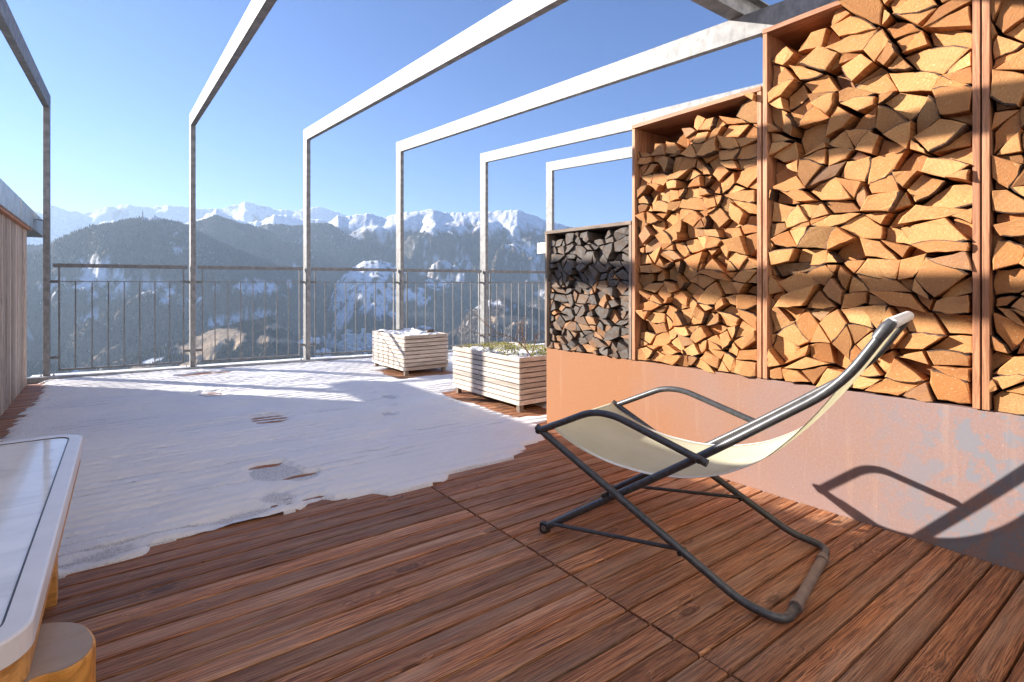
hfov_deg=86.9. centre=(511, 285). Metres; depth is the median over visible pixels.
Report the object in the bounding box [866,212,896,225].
firewood log
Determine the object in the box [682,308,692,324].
firewood log
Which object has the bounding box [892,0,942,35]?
firewood log
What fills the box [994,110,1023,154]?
firewood log
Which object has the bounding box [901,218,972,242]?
firewood log
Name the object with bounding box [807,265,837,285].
firewood log
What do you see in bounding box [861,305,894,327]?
firewood log
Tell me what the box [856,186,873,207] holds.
firewood log
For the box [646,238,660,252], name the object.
firewood log
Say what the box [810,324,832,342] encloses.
firewood log
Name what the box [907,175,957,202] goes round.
firewood log
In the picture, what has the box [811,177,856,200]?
firewood log
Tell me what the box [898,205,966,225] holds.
firewood log
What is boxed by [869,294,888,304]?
firewood log
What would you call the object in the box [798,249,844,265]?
firewood log
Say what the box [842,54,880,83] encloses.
firewood log
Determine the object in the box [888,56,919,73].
firewood log
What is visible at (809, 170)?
firewood log
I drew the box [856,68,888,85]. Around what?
firewood log
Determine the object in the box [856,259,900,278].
firewood log
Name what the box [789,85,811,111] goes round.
firewood log
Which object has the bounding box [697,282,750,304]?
firewood log
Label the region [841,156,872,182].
firewood log
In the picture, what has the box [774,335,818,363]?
firewood log
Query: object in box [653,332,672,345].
firewood log
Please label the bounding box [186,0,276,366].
pergola frame
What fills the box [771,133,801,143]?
firewood log
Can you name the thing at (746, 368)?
firewood log
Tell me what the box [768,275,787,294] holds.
firewood log
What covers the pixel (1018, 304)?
firewood log
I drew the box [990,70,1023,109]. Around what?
firewood log
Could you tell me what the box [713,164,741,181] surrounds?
firewood log
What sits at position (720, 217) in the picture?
firewood log
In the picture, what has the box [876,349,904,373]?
firewood log
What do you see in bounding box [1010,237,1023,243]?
firewood log
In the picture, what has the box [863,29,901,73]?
firewood log
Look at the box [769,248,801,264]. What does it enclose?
firewood log
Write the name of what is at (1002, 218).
firewood log
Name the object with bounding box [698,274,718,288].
firewood log
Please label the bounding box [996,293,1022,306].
firewood log
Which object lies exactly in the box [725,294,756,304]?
firewood log
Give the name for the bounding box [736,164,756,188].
firewood log
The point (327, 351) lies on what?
valley house
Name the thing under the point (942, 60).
firewood log
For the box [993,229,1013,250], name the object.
firewood log
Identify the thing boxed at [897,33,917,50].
firewood log
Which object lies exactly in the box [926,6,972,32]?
firewood log
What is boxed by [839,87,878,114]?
firewood log
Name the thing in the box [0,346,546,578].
snow
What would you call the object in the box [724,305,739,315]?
firewood log
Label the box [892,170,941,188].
firewood log
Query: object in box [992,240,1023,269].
firewood log
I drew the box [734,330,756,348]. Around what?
firewood log
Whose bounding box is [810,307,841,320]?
firewood log
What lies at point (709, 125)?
firewood log
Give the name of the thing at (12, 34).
pergola frame
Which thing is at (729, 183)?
firewood log
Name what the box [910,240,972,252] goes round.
firewood log
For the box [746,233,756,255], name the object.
firewood log
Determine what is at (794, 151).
firewood log
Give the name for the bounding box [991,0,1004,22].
firewood log
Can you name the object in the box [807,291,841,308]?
firewood log
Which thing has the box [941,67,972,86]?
firewood log
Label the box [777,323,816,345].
firewood log
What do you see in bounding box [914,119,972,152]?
firewood log
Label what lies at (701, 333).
firewood log
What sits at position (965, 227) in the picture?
firewood log
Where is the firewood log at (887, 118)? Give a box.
[875,105,909,132]
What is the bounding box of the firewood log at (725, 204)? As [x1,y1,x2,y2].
[721,196,734,214]
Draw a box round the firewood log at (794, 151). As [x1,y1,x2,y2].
[773,142,805,163]
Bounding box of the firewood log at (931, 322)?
[895,306,952,334]
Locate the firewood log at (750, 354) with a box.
[736,349,756,360]
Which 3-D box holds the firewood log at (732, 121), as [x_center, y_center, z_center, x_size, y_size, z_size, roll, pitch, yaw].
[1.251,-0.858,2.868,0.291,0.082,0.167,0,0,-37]
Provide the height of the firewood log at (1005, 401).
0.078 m
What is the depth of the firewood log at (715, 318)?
2.88 m
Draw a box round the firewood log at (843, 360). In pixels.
[837,349,852,367]
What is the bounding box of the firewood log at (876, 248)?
[860,237,906,259]
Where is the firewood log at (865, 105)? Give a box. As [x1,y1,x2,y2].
[841,96,881,114]
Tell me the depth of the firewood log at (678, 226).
3.05 m
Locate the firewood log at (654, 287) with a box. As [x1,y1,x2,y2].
[643,283,663,292]
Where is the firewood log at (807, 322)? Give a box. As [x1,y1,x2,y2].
[795,309,820,341]
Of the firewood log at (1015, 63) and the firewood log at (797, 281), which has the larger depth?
the firewood log at (797, 281)
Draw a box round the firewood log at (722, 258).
[717,252,737,271]
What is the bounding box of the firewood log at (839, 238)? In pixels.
[826,226,859,250]
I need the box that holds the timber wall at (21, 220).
[0,178,42,415]
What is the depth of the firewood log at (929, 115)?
2.11 m
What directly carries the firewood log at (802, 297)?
on the firewood log at (796, 312)
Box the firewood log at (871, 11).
[837,0,901,34]
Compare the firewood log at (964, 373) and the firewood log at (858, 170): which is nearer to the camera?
the firewood log at (964, 373)
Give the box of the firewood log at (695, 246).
[686,239,710,252]
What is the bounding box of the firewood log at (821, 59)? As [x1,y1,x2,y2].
[800,45,840,79]
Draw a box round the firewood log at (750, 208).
[733,200,756,213]
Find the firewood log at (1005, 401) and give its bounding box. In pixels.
[993,382,1023,414]
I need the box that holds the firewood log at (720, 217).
[709,208,733,228]
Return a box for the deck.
[0,368,1023,681]
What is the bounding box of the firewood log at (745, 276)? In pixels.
[733,269,756,282]
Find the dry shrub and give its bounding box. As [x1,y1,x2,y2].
[475,314,544,356]
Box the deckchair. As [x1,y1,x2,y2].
[535,311,914,623]
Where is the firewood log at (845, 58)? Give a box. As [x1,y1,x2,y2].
[839,53,887,70]
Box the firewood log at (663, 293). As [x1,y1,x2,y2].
[658,285,673,299]
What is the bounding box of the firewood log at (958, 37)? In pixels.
[930,30,972,52]
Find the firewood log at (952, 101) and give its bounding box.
[932,85,972,119]
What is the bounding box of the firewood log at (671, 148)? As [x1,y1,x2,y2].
[665,141,685,154]
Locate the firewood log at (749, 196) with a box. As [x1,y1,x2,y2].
[725,190,756,202]
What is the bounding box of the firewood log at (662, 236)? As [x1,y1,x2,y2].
[655,230,678,244]
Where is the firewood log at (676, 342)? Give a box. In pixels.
[672,336,688,349]
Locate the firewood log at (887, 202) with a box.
[860,191,904,214]
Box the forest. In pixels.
[27,214,567,376]
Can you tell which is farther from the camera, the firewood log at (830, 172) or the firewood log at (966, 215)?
the firewood log at (830, 172)
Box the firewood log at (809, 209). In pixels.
[800,202,824,217]
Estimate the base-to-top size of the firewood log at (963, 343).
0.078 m
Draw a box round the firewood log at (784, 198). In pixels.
[778,192,808,205]
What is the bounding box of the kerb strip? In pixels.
[27,344,544,383]
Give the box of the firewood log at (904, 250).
[881,240,916,257]
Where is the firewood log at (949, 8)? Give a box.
[922,0,972,33]
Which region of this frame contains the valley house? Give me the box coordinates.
[321,349,330,356]
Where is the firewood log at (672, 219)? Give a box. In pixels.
[667,210,680,227]
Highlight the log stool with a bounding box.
[24,622,95,681]
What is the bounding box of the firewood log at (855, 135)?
[845,128,895,146]
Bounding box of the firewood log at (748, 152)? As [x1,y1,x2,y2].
[737,143,756,159]
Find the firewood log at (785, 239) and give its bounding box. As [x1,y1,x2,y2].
[771,231,820,248]
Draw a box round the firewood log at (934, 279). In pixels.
[915,257,972,296]
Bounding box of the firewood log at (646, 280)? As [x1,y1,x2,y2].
[640,274,663,287]
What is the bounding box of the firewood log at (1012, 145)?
[996,131,1023,155]
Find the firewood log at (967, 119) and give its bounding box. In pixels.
[948,114,972,127]
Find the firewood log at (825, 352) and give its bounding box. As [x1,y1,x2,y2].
[810,342,837,363]
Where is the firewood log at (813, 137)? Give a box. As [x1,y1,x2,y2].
[802,122,832,153]
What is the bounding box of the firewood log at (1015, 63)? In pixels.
[994,48,1023,73]
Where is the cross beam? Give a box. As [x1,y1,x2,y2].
[691,0,769,37]
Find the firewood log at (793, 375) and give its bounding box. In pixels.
[782,366,822,381]
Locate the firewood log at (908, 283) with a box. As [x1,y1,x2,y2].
[901,279,913,290]
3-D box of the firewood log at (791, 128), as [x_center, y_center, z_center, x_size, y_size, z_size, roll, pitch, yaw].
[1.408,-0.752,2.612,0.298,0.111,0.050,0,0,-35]
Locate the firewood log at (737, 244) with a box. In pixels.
[722,235,749,254]
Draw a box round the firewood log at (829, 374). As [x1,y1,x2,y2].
[816,366,845,387]
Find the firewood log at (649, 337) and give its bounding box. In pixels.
[640,331,659,343]
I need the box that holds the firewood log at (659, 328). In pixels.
[649,322,670,333]
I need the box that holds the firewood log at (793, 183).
[772,176,812,192]
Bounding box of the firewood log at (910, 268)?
[898,254,947,279]
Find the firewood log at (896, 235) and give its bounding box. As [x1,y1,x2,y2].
[886,228,911,243]
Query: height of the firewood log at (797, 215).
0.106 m
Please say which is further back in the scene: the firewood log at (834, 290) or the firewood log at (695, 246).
the firewood log at (695, 246)
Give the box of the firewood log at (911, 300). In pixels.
[868,291,929,312]
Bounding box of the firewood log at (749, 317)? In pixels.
[738,309,756,329]
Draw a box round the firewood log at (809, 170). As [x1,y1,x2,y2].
[798,159,827,186]
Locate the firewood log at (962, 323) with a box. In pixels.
[935,312,972,333]
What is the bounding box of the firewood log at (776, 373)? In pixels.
[770,365,788,378]
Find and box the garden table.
[0,434,82,681]
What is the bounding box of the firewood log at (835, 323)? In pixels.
[819,309,852,341]
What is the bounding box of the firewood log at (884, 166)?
[868,150,921,184]
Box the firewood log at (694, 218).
[682,211,703,226]
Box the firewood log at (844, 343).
[832,326,857,359]
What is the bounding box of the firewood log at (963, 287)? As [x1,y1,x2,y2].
[939,276,972,299]
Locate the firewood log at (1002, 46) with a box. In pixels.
[993,36,1023,59]
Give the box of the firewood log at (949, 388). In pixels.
[930,369,972,402]
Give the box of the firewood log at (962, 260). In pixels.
[929,251,972,270]
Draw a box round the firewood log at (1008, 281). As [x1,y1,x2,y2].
[993,268,1023,294]
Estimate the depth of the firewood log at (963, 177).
2.00 m
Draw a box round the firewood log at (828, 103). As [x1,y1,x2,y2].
[811,92,857,115]
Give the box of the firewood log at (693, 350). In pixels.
[684,343,701,355]
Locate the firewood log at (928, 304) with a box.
[917,294,939,309]
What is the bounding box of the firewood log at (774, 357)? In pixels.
[767,348,785,366]
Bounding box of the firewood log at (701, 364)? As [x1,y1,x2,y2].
[694,358,718,372]
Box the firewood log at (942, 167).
[921,157,972,177]
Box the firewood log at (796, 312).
[782,306,814,318]
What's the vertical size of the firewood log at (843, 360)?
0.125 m
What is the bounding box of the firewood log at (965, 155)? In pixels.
[940,147,972,164]
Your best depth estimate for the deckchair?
1.99 m
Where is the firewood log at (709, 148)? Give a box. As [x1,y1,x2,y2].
[695,136,720,157]
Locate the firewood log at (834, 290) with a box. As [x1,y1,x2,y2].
[823,278,849,304]
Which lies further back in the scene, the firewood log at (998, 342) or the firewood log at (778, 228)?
the firewood log at (778, 228)
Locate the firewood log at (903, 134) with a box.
[883,121,920,150]
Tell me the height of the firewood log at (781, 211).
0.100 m
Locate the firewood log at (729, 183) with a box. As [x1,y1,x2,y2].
[721,172,756,193]
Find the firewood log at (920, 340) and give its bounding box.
[896,332,963,348]
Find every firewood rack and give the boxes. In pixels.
[545,221,631,359]
[632,86,762,377]
[762,0,981,408]
[982,0,1023,409]
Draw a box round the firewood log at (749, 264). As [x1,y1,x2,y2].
[740,257,756,270]
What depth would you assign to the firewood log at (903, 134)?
2.16 m
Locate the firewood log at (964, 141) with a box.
[933,130,972,156]
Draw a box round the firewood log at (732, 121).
[719,116,753,125]
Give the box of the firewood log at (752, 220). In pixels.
[747,216,756,224]
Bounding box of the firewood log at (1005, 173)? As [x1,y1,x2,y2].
[992,155,1023,188]
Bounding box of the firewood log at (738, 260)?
[729,252,756,269]
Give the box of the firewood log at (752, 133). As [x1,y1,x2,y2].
[745,126,756,138]
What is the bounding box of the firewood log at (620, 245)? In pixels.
[614,240,628,251]
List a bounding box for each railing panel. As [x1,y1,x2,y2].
[50,263,189,370]
[196,266,304,361]
[310,267,397,354]
[404,269,482,346]
[488,270,544,342]
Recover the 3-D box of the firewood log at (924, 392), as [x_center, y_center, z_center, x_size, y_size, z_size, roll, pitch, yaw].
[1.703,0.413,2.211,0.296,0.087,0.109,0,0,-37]
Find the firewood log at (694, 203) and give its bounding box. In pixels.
[679,197,709,210]
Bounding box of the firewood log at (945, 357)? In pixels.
[927,349,972,365]
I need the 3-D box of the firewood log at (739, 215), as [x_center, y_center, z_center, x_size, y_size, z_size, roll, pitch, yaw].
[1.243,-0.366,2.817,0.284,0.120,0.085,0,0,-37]
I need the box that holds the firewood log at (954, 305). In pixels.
[933,295,972,314]
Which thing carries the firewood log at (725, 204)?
on the firewood logs at (588, 279)
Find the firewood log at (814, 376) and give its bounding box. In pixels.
[802,365,838,383]
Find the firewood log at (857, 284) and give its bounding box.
[849,276,869,292]
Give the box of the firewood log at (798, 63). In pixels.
[795,52,824,74]
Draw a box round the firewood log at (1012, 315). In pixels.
[997,306,1023,325]
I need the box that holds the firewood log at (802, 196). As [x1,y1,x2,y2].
[782,190,828,202]
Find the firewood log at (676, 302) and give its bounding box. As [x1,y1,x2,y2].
[673,295,689,308]
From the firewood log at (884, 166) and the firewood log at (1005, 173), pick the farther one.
the firewood log at (884, 166)
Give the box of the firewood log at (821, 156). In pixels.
[803,149,828,165]
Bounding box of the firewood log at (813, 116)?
[798,106,830,128]
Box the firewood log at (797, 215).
[785,205,811,228]
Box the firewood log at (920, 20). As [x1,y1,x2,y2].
[898,8,936,34]
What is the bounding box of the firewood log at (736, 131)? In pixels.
[723,124,752,138]
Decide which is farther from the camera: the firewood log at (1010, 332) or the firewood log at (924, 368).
the firewood log at (924, 368)
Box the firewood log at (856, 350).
[850,344,892,361]
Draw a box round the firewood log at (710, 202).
[703,196,721,208]
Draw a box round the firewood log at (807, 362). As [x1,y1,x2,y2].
[785,357,836,368]
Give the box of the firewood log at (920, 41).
[902,31,935,55]
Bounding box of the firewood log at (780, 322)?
[771,310,795,330]
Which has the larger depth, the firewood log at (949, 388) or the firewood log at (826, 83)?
the firewood log at (826, 83)
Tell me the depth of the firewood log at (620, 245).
3.37 m
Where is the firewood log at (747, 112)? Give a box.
[736,98,756,123]
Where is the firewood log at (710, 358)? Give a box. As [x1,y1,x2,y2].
[701,351,722,368]
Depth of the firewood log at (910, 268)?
2.15 m
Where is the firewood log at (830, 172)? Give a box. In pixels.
[806,161,854,188]
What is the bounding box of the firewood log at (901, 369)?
[885,357,930,382]
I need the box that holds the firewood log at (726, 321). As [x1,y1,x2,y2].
[722,315,740,326]
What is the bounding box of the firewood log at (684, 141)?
[677,134,690,147]
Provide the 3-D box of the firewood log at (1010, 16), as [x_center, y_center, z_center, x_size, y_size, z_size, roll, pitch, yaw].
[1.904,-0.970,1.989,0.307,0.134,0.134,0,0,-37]
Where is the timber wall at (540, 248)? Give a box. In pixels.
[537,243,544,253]
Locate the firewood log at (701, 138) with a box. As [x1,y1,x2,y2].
[692,132,710,143]
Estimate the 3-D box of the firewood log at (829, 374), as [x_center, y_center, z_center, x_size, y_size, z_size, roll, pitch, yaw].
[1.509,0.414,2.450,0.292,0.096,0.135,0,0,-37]
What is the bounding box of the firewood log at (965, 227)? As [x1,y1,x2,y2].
[953,218,972,239]
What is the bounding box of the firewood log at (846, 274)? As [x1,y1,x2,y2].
[838,266,858,289]
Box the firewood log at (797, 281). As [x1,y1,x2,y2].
[778,272,821,292]
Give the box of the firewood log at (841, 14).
[832,7,856,24]
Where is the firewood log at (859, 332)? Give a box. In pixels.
[848,323,876,343]
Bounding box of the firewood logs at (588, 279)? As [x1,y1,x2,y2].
[547,0,1023,394]
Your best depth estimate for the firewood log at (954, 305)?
2.02 m
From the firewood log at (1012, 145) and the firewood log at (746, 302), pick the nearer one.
the firewood log at (1012, 145)
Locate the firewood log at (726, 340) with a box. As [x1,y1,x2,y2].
[720,331,738,348]
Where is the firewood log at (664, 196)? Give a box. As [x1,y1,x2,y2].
[660,191,669,201]
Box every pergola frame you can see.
[0,0,54,376]
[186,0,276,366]
[300,0,568,359]
[396,0,836,328]
[480,83,762,343]
[544,146,631,343]
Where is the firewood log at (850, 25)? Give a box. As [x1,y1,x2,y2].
[831,16,876,37]
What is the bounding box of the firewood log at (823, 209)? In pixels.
[811,202,841,218]
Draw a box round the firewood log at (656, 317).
[646,312,667,322]
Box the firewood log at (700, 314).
[691,306,714,323]
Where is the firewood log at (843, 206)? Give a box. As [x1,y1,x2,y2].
[825,200,870,213]
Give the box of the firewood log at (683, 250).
[676,242,696,257]
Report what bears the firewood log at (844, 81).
on the firewood log at (812, 96)
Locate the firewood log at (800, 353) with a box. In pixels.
[784,345,810,363]
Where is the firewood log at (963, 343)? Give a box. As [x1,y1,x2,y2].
[931,335,972,352]
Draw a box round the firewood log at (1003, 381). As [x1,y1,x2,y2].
[993,373,1023,388]
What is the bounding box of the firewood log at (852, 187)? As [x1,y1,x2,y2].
[837,178,868,198]
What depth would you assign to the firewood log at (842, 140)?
2.35 m
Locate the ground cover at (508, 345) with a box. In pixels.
[457,341,546,355]
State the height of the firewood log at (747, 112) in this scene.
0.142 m
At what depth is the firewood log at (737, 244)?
2.72 m
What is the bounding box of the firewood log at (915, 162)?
[899,153,947,179]
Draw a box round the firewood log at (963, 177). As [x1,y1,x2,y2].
[945,169,972,184]
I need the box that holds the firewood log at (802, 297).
[774,285,824,306]
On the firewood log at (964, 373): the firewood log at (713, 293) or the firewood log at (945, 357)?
the firewood log at (945, 357)
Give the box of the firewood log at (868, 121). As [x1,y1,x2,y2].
[856,106,887,137]
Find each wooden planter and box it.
[372,327,447,375]
[453,342,547,411]
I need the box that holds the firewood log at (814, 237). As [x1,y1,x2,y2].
[797,227,833,248]
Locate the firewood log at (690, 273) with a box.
[684,264,700,279]
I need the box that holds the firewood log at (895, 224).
[889,207,912,228]
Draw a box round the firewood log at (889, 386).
[865,378,929,395]
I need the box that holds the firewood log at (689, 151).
[681,144,702,158]
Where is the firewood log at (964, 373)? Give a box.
[932,365,972,381]
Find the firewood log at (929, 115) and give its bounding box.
[917,95,946,133]
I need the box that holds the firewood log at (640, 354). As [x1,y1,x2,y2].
[636,349,649,360]
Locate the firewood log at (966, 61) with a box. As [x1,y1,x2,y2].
[947,52,972,73]
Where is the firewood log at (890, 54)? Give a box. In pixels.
[877,40,914,67]
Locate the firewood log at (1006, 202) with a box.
[992,190,1023,213]
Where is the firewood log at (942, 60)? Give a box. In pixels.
[905,45,972,74]
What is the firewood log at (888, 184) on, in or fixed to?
on the firewood log at (887, 202)
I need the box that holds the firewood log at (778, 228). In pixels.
[771,223,789,237]
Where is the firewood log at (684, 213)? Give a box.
[678,209,699,220]
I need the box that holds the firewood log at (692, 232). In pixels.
[687,223,701,238]
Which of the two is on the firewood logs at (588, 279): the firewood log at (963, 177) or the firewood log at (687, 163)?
the firewood log at (687, 163)
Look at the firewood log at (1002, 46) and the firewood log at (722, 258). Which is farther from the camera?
the firewood log at (722, 258)
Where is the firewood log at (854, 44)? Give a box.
[825,27,880,57]
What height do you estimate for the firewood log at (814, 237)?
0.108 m
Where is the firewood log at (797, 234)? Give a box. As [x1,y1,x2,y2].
[790,226,808,244]
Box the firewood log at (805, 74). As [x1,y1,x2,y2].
[789,65,824,81]
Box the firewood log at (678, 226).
[665,220,687,242]
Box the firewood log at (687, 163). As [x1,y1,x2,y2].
[678,157,704,170]
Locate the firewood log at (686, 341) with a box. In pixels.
[678,334,696,346]
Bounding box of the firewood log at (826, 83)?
[805,75,841,92]
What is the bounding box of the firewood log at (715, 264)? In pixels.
[704,259,731,272]
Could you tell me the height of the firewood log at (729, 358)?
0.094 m
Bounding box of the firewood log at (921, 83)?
[889,71,941,97]
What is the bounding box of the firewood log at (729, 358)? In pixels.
[723,352,736,371]
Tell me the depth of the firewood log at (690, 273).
3.01 m
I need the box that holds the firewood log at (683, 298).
[674,291,692,306]
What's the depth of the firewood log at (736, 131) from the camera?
2.78 m
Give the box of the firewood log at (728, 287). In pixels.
[719,279,747,293]
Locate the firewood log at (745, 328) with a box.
[736,320,755,337]
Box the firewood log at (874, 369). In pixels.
[860,361,885,376]
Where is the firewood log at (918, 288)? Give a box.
[912,278,940,299]
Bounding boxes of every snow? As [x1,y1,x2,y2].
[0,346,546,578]
[30,343,543,376]
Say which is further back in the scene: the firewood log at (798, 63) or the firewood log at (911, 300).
the firewood log at (798, 63)
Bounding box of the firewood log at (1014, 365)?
[994,354,1023,374]
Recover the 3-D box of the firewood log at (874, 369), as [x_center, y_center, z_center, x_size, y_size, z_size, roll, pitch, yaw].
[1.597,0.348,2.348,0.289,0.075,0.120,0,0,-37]
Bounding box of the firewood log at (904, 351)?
[900,347,932,353]
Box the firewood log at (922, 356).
[898,349,932,364]
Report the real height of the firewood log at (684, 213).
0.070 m
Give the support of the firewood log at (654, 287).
on the firewood logs at (588, 279)
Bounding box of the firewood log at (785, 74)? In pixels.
[773,68,807,86]
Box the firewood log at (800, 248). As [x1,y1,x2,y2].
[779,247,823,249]
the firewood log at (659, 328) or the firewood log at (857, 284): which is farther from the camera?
the firewood log at (659, 328)
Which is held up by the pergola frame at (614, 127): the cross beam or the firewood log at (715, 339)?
the cross beam
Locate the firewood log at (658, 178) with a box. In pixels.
[652,173,668,185]
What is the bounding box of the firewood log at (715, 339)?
[708,335,729,348]
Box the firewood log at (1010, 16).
[996,0,1023,38]
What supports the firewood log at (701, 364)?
on the corten wall at (947, 474)
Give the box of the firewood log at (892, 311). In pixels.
[881,307,915,348]
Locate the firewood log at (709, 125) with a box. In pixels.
[699,117,718,131]
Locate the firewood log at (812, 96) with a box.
[807,91,838,100]
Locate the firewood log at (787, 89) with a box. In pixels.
[768,79,802,102]
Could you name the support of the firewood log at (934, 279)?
on the firewood log at (954, 305)
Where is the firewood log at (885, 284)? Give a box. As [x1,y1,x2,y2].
[858,275,913,291]
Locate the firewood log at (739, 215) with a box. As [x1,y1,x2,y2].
[728,202,756,224]
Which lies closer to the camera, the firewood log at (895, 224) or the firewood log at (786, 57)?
the firewood log at (895, 224)
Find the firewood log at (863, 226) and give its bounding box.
[841,214,889,239]
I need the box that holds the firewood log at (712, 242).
[704,236,728,248]
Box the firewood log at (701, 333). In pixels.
[690,325,714,342]
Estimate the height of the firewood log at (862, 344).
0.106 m
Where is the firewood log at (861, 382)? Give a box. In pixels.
[850,375,885,388]
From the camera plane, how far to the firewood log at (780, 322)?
2.59 m
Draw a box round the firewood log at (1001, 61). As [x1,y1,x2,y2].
[992,51,1018,69]
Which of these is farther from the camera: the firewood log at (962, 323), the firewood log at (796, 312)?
the firewood log at (796, 312)
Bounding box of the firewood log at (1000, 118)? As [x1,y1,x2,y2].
[991,110,1019,131]
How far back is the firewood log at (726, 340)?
2.78 m
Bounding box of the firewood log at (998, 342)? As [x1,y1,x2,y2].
[991,334,1016,353]
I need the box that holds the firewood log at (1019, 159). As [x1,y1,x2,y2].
[996,155,1023,164]
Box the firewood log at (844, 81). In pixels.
[836,73,856,89]
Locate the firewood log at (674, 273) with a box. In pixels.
[670,265,684,281]
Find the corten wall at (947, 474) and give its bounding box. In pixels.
[547,348,1023,572]
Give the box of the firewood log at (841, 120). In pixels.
[825,106,862,138]
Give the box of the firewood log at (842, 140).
[828,131,859,152]
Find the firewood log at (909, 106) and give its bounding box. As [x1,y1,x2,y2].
[885,93,926,122]
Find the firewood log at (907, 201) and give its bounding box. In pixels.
[895,193,925,211]
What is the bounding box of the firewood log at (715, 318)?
[706,312,723,325]
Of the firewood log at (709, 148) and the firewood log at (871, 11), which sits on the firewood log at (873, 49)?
the firewood log at (871, 11)
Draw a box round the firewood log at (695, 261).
[684,252,709,270]
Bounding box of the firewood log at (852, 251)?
[837,240,885,260]
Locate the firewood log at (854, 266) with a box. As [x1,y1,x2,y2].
[844,260,865,272]
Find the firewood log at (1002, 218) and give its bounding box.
[997,213,1023,223]
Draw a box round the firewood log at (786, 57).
[772,46,803,70]
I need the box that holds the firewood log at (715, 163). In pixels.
[710,157,723,170]
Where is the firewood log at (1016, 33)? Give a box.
[1005,22,1023,43]
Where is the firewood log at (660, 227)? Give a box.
[652,221,667,233]
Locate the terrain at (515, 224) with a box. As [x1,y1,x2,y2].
[27,201,572,376]
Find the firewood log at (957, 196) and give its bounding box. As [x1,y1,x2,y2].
[922,184,972,208]
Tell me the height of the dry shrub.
0.389 m
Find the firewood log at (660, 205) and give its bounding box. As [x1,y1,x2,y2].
[652,200,675,212]
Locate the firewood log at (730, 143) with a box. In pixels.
[717,135,741,149]
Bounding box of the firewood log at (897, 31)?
[887,22,921,40]
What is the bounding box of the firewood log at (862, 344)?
[857,332,898,351]
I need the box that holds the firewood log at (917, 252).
[910,248,943,257]
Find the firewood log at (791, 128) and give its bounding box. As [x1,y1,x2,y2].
[783,114,805,138]
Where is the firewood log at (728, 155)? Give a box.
[719,148,741,161]
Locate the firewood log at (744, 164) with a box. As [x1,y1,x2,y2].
[738,157,756,169]
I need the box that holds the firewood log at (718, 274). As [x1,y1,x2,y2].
[698,269,733,280]
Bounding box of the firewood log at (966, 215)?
[952,208,972,223]
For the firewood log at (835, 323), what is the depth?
2.37 m
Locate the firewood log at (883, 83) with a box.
[856,72,900,94]
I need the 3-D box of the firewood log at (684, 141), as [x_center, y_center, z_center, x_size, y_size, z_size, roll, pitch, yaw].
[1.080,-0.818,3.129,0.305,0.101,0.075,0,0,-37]
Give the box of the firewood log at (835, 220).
[812,213,860,226]
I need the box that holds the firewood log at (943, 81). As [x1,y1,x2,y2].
[931,77,969,89]
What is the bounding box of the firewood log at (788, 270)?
[775,262,827,276]
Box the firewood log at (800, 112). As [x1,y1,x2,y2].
[791,99,813,125]
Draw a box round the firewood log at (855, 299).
[841,292,871,308]
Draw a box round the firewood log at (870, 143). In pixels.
[855,131,894,156]
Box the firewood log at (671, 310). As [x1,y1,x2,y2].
[667,305,685,319]
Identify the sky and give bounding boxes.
[0,0,783,227]
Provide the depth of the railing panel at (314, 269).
7.34 m
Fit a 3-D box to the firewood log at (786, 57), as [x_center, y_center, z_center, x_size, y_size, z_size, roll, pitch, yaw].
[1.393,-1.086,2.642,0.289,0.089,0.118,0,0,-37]
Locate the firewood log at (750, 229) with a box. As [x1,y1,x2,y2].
[741,224,756,234]
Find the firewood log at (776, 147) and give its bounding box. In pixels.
[768,141,791,156]
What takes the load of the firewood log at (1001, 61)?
on the firewood log at (1007, 88)
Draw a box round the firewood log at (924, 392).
[902,381,937,402]
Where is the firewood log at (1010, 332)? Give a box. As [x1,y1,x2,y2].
[993,313,1023,350]
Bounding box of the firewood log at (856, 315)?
[841,306,875,327]
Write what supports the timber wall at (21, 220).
on the deck base
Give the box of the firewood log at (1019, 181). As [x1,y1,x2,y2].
[1011,169,1023,187]
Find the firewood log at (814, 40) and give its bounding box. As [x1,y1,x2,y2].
[798,28,837,54]
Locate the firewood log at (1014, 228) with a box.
[993,218,1023,236]
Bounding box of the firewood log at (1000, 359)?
[993,350,1023,370]
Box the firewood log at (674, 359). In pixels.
[656,353,682,364]
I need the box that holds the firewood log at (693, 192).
[685,188,702,198]
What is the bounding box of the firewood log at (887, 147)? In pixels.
[879,140,917,155]
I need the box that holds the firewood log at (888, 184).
[869,175,909,193]
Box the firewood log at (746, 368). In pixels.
[735,360,756,376]
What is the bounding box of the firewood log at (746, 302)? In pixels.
[736,295,756,309]
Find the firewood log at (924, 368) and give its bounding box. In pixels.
[903,358,934,375]
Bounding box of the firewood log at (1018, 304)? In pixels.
[1011,297,1023,311]
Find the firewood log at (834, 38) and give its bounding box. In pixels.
[826,31,842,46]
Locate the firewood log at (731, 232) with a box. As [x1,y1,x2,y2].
[725,228,748,238]
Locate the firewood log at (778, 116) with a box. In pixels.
[772,106,791,128]
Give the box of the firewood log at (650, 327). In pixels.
[647,321,654,331]
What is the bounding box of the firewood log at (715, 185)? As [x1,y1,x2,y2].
[710,179,725,194]
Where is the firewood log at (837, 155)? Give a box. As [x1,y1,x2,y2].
[828,148,860,165]
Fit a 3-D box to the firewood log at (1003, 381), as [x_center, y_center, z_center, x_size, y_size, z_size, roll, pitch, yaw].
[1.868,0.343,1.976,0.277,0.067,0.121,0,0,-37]
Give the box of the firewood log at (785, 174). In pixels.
[776,168,797,184]
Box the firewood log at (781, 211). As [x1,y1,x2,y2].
[772,202,795,222]
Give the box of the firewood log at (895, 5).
[890,0,943,11]
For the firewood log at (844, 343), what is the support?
on the firewood log at (843, 360)

